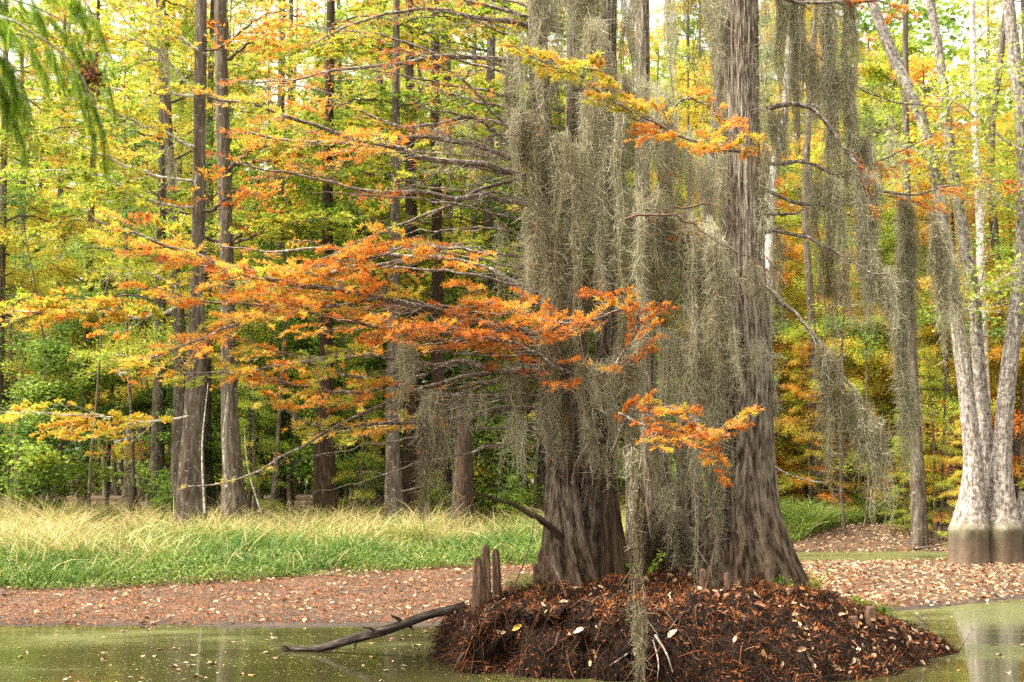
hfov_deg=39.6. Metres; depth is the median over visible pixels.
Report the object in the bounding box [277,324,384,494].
sapling
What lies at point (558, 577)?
dead twig
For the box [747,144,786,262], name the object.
spanish moss
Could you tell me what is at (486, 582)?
cypress knee
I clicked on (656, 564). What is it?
plant
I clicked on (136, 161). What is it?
tree
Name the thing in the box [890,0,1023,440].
cypress tree
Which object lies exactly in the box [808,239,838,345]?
spanish moss
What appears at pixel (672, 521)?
spanish moss
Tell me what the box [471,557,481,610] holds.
cypress knee
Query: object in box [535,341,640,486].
sapling
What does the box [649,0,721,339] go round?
cypress tree
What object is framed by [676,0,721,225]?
spanish moss
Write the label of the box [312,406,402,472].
sapling
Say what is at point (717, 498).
spanish moss
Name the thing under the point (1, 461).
sapling
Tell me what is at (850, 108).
spanish moss
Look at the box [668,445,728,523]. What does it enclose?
spanish moss
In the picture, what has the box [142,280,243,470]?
sapling
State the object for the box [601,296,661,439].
spanish moss
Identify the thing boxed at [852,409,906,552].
spanish moss
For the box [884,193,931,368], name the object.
spanish moss
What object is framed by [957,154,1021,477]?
cypress
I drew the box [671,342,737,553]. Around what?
spanish moss
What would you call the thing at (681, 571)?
cypress knee
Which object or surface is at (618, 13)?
cypress tree
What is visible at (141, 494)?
cypress tree
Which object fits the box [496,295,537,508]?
sapling
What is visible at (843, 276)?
spanish moss
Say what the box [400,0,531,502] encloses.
cypress tree
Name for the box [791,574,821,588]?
plant
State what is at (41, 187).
cypress tree
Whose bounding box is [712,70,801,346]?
broadleaf tree
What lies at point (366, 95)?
cypress tree
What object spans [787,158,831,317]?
spanish moss
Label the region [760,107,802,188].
spanish moss
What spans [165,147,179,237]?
spanish moss
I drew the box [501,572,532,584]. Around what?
grass tuft
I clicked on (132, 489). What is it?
tree
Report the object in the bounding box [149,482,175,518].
sapling
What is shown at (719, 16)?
spanish moss
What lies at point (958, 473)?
cypress
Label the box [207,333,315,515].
sapling
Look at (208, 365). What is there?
cypress tree
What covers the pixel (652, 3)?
sky
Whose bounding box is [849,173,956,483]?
cypress
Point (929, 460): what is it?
cypress
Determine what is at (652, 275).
spanish moss
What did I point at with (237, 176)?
cypress tree
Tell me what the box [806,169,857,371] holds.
spanish moss
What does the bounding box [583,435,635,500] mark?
spanish moss
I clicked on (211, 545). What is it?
grass
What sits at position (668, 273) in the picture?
spanish moss
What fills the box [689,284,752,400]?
spanish moss
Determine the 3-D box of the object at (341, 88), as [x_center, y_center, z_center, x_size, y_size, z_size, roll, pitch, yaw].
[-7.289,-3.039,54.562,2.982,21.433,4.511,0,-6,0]
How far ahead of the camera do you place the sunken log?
20.57 m
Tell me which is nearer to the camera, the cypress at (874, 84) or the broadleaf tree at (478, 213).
the cypress at (874, 84)
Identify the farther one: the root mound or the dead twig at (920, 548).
the dead twig at (920, 548)
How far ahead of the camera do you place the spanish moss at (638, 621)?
18.02 m
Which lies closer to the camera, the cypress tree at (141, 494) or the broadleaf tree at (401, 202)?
the broadleaf tree at (401, 202)
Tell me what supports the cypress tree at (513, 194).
on the ground at (831, 541)
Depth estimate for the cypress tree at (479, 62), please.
77.92 m
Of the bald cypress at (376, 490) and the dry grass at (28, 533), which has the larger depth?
the bald cypress at (376, 490)
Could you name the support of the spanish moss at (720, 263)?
hanging from the fluted cypress at (583, 542)
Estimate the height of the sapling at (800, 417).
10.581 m
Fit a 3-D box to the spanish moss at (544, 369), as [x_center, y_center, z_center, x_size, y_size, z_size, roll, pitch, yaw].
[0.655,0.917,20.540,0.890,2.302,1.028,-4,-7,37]
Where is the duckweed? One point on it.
(360, 653)
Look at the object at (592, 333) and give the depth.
55.83 m
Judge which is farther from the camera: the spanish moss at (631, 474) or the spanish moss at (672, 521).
the spanish moss at (672, 521)
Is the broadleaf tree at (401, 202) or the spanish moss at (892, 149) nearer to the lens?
the spanish moss at (892, 149)
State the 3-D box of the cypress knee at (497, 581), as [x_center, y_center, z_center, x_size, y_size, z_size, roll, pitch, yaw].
[-0.210,3.369,20.262,0.149,0.828,0.144,0,-6,0]
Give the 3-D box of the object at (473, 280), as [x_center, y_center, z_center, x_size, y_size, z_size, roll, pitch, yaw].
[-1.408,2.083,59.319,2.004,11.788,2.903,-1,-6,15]
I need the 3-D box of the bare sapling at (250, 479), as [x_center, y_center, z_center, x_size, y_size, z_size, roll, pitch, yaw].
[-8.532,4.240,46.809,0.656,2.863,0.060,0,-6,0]
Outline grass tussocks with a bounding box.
[702,491,945,542]
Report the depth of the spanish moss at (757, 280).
20.50 m
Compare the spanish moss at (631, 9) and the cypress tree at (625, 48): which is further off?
the cypress tree at (625, 48)
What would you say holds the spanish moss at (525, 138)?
hanging from the fluted cypress at (583, 542)
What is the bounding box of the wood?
[0,0,1012,496]
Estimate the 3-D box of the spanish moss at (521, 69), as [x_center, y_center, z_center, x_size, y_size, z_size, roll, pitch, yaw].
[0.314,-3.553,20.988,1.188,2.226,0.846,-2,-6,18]
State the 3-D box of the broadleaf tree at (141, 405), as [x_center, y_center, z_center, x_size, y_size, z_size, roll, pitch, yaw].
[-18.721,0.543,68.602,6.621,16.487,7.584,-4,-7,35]
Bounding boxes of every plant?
[624,550,665,574]
[771,574,792,586]
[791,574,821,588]
[806,570,831,589]
[851,594,880,605]
[870,600,898,616]
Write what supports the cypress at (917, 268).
on the ground at (831, 541)
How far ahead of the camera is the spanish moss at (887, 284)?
21.70 m
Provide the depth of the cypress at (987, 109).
73.39 m
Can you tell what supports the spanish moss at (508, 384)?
hanging from the fluted cypress at (583, 542)
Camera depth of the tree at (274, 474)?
51.10 m
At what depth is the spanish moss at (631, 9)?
21.59 m
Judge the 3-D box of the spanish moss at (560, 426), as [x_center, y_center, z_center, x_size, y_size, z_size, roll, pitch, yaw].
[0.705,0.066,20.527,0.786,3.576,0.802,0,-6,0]
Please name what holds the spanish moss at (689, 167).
hanging from the bald cypress at (759, 541)
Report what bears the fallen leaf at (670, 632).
on the root mound
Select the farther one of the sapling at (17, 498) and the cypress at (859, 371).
the cypress at (859, 371)
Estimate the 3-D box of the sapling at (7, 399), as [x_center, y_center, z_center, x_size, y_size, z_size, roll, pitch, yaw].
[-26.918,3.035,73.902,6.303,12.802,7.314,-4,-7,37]
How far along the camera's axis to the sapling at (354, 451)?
65.69 m
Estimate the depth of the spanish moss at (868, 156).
22.18 m
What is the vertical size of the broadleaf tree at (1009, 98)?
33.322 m
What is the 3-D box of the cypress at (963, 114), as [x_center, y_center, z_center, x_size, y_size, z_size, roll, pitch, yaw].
[18.494,-1.376,60.770,8.063,18.504,7.510,-4,-7,37]
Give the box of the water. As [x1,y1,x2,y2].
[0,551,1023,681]
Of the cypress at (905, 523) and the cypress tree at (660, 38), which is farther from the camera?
the cypress tree at (660, 38)
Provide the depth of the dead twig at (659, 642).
17.77 m
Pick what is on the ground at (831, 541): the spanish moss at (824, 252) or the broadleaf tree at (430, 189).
the broadleaf tree at (430, 189)
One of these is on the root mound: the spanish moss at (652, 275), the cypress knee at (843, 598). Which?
the cypress knee at (843, 598)
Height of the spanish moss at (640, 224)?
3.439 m
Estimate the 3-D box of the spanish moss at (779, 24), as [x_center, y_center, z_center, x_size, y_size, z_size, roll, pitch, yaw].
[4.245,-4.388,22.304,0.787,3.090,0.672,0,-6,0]
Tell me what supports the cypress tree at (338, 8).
on the ground at (831, 541)
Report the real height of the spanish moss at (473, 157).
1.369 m
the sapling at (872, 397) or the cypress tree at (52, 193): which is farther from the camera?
the cypress tree at (52, 193)
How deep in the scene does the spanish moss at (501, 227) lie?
21.73 m
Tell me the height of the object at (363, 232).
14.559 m
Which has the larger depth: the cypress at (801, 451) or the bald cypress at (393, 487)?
the cypress at (801, 451)
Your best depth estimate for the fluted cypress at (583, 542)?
20.11 m
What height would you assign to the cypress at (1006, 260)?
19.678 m
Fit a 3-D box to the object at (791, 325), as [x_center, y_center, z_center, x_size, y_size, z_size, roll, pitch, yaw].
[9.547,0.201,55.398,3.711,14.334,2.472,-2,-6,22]
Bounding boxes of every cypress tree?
[0,0,83,384]
[0,0,110,509]
[0,0,141,508]
[0,0,171,508]
[0,60,52,440]
[0,121,40,336]
[3,46,111,506]
[4,0,126,500]
[5,0,148,508]
[16,0,279,517]
[46,0,193,506]
[76,0,260,502]
[82,66,192,500]
[91,0,237,412]
[92,0,308,515]
[95,0,216,466]
[146,0,292,498]
[146,0,335,509]
[147,23,304,505]
[217,0,401,509]
[242,0,431,509]
[250,0,348,500]
[285,0,531,420]
[294,14,428,506]
[344,0,426,499]
[346,0,541,404]
[388,0,508,471]
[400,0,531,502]
[425,0,563,511]
[444,0,627,509]
[454,3,531,499]
[468,0,565,505]
[502,0,686,393]
[526,3,657,402]
[598,39,661,505]
[617,23,683,359]
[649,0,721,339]
[650,0,720,338]
[759,0,857,498]
[765,0,868,486]
[771,0,863,346]
[825,25,927,481]
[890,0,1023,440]
[960,0,1023,377]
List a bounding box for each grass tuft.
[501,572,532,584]
[502,578,536,589]
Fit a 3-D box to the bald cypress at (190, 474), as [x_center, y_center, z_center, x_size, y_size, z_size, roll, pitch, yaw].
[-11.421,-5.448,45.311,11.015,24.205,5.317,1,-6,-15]
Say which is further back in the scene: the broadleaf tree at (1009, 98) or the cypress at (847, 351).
the broadleaf tree at (1009, 98)
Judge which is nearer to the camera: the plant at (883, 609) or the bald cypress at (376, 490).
the plant at (883, 609)
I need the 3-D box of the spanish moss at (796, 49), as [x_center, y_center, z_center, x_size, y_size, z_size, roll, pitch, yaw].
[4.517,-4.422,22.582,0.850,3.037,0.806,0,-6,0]
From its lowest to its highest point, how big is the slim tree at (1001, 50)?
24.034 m
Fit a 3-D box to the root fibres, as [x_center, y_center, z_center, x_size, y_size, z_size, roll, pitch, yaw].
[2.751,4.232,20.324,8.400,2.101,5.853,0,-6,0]
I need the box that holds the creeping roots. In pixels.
[443,580,925,681]
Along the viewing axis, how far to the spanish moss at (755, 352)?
20.66 m
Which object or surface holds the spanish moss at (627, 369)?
hanging from the fluted cypress at (583, 542)
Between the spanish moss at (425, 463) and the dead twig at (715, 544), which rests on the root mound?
the dead twig at (715, 544)
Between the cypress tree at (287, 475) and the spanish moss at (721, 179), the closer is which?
the spanish moss at (721, 179)
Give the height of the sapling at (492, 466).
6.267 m
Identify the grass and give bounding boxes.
[0,481,705,580]
[0,494,625,588]
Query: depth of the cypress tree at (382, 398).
58.12 m
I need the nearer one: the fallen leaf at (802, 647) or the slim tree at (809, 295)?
the fallen leaf at (802, 647)
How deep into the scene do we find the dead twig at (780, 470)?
22.37 m
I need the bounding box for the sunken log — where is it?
[280,601,466,651]
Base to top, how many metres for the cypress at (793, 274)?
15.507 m
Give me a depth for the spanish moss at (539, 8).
21.03 m
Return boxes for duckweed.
[0,600,1023,681]
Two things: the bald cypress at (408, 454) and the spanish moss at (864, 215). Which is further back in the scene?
the bald cypress at (408, 454)
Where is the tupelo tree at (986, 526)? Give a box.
[821,0,1023,565]
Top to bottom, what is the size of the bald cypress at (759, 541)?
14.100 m
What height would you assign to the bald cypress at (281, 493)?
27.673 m
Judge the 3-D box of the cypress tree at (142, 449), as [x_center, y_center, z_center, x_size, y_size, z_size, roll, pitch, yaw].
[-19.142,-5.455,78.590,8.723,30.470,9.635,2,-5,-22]
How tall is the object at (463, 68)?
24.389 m
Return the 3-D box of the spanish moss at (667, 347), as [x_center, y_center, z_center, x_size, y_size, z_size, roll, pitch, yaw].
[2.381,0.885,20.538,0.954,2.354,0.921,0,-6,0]
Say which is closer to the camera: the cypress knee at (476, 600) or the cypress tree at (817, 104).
the cypress knee at (476, 600)
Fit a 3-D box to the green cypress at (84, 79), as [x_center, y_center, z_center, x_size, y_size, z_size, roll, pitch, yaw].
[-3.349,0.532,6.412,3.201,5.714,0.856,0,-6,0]
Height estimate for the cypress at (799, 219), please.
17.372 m
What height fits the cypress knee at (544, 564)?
0.546 m
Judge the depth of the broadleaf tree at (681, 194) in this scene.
67.66 m
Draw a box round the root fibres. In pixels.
[414,565,965,681]
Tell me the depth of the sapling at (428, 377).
64.32 m
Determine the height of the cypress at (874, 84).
22.304 m
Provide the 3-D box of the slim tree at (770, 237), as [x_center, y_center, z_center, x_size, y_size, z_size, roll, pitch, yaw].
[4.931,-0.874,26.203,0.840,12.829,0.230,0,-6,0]
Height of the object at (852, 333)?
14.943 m
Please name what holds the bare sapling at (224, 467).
on the ground at (831, 541)
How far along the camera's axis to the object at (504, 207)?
57.49 m
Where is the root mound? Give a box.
[438,567,953,681]
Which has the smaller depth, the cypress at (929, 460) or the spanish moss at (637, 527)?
the spanish moss at (637, 527)
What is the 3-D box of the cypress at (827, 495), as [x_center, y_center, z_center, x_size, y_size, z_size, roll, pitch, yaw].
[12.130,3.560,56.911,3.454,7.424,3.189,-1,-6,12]
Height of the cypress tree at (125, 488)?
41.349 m
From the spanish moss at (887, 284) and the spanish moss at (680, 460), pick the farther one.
the spanish moss at (887, 284)
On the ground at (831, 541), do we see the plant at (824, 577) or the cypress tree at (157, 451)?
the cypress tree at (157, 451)
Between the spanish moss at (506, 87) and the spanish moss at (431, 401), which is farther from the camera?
the spanish moss at (506, 87)
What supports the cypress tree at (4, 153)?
on the ground at (831, 541)
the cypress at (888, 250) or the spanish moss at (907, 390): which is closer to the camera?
the spanish moss at (907, 390)
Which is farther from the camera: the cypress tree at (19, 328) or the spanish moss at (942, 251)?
the cypress tree at (19, 328)
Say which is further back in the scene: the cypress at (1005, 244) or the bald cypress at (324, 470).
the cypress at (1005, 244)
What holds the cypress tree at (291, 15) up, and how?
on the ground at (831, 541)
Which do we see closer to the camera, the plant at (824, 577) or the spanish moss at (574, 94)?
the spanish moss at (574, 94)
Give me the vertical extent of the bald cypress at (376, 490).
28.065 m
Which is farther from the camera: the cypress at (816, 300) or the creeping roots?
the cypress at (816, 300)
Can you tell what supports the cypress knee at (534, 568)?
on the root mound
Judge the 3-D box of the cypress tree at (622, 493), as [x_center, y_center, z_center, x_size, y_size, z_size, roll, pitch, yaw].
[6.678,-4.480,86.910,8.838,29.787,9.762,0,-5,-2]
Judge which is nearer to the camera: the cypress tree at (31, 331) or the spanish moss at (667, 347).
the spanish moss at (667, 347)
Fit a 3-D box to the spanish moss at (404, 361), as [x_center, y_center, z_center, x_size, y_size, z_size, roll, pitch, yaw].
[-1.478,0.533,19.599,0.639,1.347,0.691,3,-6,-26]
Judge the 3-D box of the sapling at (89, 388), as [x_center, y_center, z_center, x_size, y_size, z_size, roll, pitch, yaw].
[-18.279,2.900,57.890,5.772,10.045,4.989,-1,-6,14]
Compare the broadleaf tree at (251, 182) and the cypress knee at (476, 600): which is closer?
the cypress knee at (476, 600)
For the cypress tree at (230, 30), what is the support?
on the ground at (831, 541)
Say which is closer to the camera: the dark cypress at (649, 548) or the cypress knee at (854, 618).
the cypress knee at (854, 618)
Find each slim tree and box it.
[764,16,791,347]
[802,0,824,504]
[902,0,928,546]
[970,0,991,419]
[987,11,1018,494]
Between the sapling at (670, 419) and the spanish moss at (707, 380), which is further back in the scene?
the sapling at (670, 419)
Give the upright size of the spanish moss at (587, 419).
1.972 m
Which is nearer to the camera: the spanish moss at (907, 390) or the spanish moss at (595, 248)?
the spanish moss at (595, 248)
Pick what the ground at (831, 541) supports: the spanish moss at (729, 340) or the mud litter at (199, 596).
the mud litter at (199, 596)
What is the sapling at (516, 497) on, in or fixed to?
on the ground at (831, 541)
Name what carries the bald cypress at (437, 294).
on the ground at (831, 541)
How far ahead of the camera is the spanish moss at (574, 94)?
20.78 m
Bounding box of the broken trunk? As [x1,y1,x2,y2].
[451,405,514,531]
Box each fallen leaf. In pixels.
[512,624,520,630]
[573,627,583,632]
[667,629,676,637]
[754,601,765,606]
[798,646,808,651]
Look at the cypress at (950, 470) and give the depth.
57.50 m
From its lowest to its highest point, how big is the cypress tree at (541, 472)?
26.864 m
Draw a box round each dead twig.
[400,486,469,512]
[453,652,464,671]
[513,509,536,587]
[552,565,565,595]
[652,639,658,678]
[654,634,672,671]
[705,509,716,587]
[775,466,826,482]
[913,543,947,549]
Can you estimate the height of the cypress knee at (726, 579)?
0.424 m
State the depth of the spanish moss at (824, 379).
20.90 m
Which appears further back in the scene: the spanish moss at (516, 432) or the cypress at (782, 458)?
the cypress at (782, 458)
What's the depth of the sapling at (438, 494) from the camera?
51.86 m
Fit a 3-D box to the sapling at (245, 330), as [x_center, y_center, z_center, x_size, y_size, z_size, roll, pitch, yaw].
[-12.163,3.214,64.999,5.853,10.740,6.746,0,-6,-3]
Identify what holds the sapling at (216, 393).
on the ground at (831, 541)
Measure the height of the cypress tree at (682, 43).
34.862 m
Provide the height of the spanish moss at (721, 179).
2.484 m
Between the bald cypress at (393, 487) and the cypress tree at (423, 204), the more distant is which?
the cypress tree at (423, 204)
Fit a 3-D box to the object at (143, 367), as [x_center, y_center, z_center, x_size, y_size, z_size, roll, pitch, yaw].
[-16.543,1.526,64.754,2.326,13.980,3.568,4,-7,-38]
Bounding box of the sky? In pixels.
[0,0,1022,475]
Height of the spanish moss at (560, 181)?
4.388 m
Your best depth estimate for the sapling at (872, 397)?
73.03 m
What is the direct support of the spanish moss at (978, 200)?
hanging from the bald cypress at (759, 541)
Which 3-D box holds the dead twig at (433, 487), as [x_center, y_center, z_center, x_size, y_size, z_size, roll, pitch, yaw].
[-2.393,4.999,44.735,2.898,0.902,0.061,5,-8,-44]
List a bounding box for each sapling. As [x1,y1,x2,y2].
[0,288,141,504]
[0,331,130,510]
[0,439,18,503]
[3,287,63,454]
[3,439,65,514]
[7,310,128,485]
[126,377,221,499]
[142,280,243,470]
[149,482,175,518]
[168,345,271,506]
[201,386,207,512]
[204,347,297,498]
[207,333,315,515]
[211,300,306,491]
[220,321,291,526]
[222,394,227,486]
[244,431,261,513]
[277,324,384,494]
[311,344,403,507]
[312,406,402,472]
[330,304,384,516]
[399,302,478,458]
[411,469,452,515]
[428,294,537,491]
[445,376,544,516]
[457,317,536,477]
[494,472,536,522]
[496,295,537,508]
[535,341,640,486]
[617,333,707,490]
[617,420,641,492]
[618,370,703,464]
[772,326,806,463]
[831,283,928,475]
[930,351,996,471]
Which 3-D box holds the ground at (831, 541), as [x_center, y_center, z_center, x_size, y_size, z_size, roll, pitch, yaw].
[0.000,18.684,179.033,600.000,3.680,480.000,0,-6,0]
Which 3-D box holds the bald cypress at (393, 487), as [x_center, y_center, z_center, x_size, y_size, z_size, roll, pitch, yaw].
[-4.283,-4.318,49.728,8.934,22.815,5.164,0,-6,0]
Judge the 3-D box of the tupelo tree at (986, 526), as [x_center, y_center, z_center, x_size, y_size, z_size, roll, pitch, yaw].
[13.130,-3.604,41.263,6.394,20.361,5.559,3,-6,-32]
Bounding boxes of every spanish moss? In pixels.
[156,12,173,105]
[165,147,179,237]
[383,335,424,419]
[403,406,447,543]
[406,387,457,496]
[430,111,487,213]
[440,382,498,567]
[463,133,514,207]
[477,217,534,363]
[488,360,552,423]
[488,408,536,492]
[492,22,525,157]
[497,104,556,279]
[500,29,568,167]
[511,199,560,324]
[519,0,561,101]
[519,327,579,483]
[527,40,608,253]
[530,223,601,444]
[530,398,579,465]
[532,129,599,425]
[541,226,580,469]
[545,352,613,474]
[546,0,596,121]
[560,186,617,342]
[568,86,636,311]
[569,6,616,97]
[572,0,611,49]
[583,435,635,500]
[584,347,652,477]
[593,49,629,318]
[596,62,646,253]
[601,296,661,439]
[604,0,653,169]
[604,176,667,394]
[618,403,677,517]
[619,598,657,681]
[620,442,655,517]
[620,486,649,610]
[623,181,664,346]
[627,107,655,341]
[630,73,685,332]
[641,426,692,506]
[646,199,706,400]
[647,109,713,253]
[647,322,704,471]
[648,0,698,266]
[649,476,700,574]
[664,208,736,590]
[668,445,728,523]
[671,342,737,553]
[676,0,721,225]
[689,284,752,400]
[690,229,745,375]
[693,155,725,240]
[694,398,736,586]
[699,142,739,254]
[701,0,735,176]
[734,257,789,372]
[740,337,775,381]
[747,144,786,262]
[752,0,784,220]
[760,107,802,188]
[764,0,803,151]
[764,241,789,444]
[767,215,795,341]
[780,0,816,157]
[782,24,824,150]
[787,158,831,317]
[805,339,851,511]
[806,0,873,180]
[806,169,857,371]
[807,353,885,530]
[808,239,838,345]
[810,60,876,283]
[828,249,863,328]
[836,125,885,339]
[844,161,892,333]
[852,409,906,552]
[854,256,912,344]
[860,100,902,204]
[865,86,921,201]
[882,280,927,480]
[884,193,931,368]
[889,367,935,482]
[916,209,962,355]
[922,175,999,271]
[925,250,979,387]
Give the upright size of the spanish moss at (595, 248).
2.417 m
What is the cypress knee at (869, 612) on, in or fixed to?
on the root mound
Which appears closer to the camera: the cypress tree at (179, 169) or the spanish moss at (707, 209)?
the spanish moss at (707, 209)
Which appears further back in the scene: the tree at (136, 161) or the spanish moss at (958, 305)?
the tree at (136, 161)
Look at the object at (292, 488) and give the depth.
65.97 m
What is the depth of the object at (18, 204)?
53.58 m
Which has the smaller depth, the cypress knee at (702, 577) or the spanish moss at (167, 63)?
the cypress knee at (702, 577)
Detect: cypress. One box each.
[0,0,119,201]
[0,0,299,517]
[0,0,329,530]
[51,0,779,587]
[83,0,369,524]
[205,0,460,519]
[244,484,250,513]
[260,0,514,520]
[271,0,286,512]
[292,0,524,513]
[312,0,562,515]
[342,0,566,506]
[361,0,599,516]
[371,4,384,514]
[617,52,781,506]
[618,49,802,506]
[624,0,701,575]
[645,0,1023,589]
[655,61,790,500]
[689,0,721,532]
[702,219,823,504]
[703,142,827,499]
[760,116,822,497]
[762,171,856,501]
[772,77,927,503]
[773,121,932,514]
[773,147,882,503]
[778,338,859,511]
[786,225,873,501]
[796,140,926,503]
[823,243,937,505]
[827,38,973,501]
[832,80,968,521]
[848,48,1023,524]
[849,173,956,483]
[853,124,957,456]
[878,399,938,530]
[881,96,1020,499]
[899,344,962,540]
[918,52,1014,505]
[924,201,998,496]
[936,410,962,546]
[941,117,1023,499]
[950,110,1023,501]
[952,128,1022,440]
[954,69,1023,475]
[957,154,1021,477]
[986,115,1023,414]
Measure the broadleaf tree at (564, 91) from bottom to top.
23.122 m
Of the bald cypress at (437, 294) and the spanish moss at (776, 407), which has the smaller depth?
the spanish moss at (776, 407)
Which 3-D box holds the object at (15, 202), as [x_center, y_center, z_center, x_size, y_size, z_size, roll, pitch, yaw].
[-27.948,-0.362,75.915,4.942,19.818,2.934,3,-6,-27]
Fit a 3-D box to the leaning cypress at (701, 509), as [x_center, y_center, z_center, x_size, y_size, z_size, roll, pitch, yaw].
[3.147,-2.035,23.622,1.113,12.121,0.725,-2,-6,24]
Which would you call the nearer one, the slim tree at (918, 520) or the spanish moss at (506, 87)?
the spanish moss at (506, 87)
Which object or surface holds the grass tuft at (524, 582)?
on the root mound
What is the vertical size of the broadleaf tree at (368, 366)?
18.493 m
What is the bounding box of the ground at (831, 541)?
[0,476,1023,628]
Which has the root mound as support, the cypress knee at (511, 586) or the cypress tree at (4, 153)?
the cypress knee at (511, 586)
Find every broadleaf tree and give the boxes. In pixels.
[60,193,172,510]
[215,99,304,494]
[218,85,403,404]
[266,79,387,358]
[269,101,361,410]
[274,119,404,512]
[313,153,454,415]
[402,113,470,381]
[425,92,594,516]
[441,114,517,357]
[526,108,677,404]
[530,18,679,360]
[618,85,721,499]
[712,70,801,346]
[717,104,796,323]
[821,29,957,503]
[841,26,969,342]
[948,139,1007,342]
[1001,59,1022,222]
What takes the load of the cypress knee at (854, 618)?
on the root mound
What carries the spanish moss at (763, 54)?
hanging from the bald cypress at (759, 541)
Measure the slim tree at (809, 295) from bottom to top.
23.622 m
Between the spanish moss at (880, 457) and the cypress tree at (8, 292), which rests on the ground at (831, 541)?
the cypress tree at (8, 292)
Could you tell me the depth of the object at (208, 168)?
54.08 m
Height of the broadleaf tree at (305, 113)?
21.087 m
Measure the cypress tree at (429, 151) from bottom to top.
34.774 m
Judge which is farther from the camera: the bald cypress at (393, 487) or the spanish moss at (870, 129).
the bald cypress at (393, 487)
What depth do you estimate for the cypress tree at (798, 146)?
79.80 m
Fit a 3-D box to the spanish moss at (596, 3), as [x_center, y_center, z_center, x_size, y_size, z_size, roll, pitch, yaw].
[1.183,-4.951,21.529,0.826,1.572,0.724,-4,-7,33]
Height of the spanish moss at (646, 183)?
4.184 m
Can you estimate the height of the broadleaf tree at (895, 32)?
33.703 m
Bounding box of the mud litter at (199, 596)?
[0,561,913,625]
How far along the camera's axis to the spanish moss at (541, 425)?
20.42 m
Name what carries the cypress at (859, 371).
on the ground at (831, 541)
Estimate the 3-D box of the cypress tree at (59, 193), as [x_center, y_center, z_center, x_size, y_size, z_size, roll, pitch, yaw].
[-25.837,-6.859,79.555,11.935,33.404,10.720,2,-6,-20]
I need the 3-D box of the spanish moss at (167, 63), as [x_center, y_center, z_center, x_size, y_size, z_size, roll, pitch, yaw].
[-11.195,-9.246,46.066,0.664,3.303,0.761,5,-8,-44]
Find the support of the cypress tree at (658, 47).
on the ground at (831, 541)
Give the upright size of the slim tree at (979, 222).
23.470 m
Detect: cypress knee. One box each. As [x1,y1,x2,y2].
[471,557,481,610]
[482,544,491,605]
[492,548,501,599]
[509,583,516,592]
[532,564,536,583]
[542,556,547,584]
[679,569,686,580]
[699,568,705,590]
[724,572,729,592]
[841,596,846,604]
[849,615,858,627]
[864,606,876,625]
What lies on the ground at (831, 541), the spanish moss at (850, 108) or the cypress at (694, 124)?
the cypress at (694, 124)
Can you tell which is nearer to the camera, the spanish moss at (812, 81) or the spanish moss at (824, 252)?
the spanish moss at (824, 252)
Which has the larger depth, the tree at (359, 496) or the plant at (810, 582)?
the tree at (359, 496)
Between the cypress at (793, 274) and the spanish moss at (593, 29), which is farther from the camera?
the cypress at (793, 274)
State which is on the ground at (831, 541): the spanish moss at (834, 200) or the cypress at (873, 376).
the cypress at (873, 376)

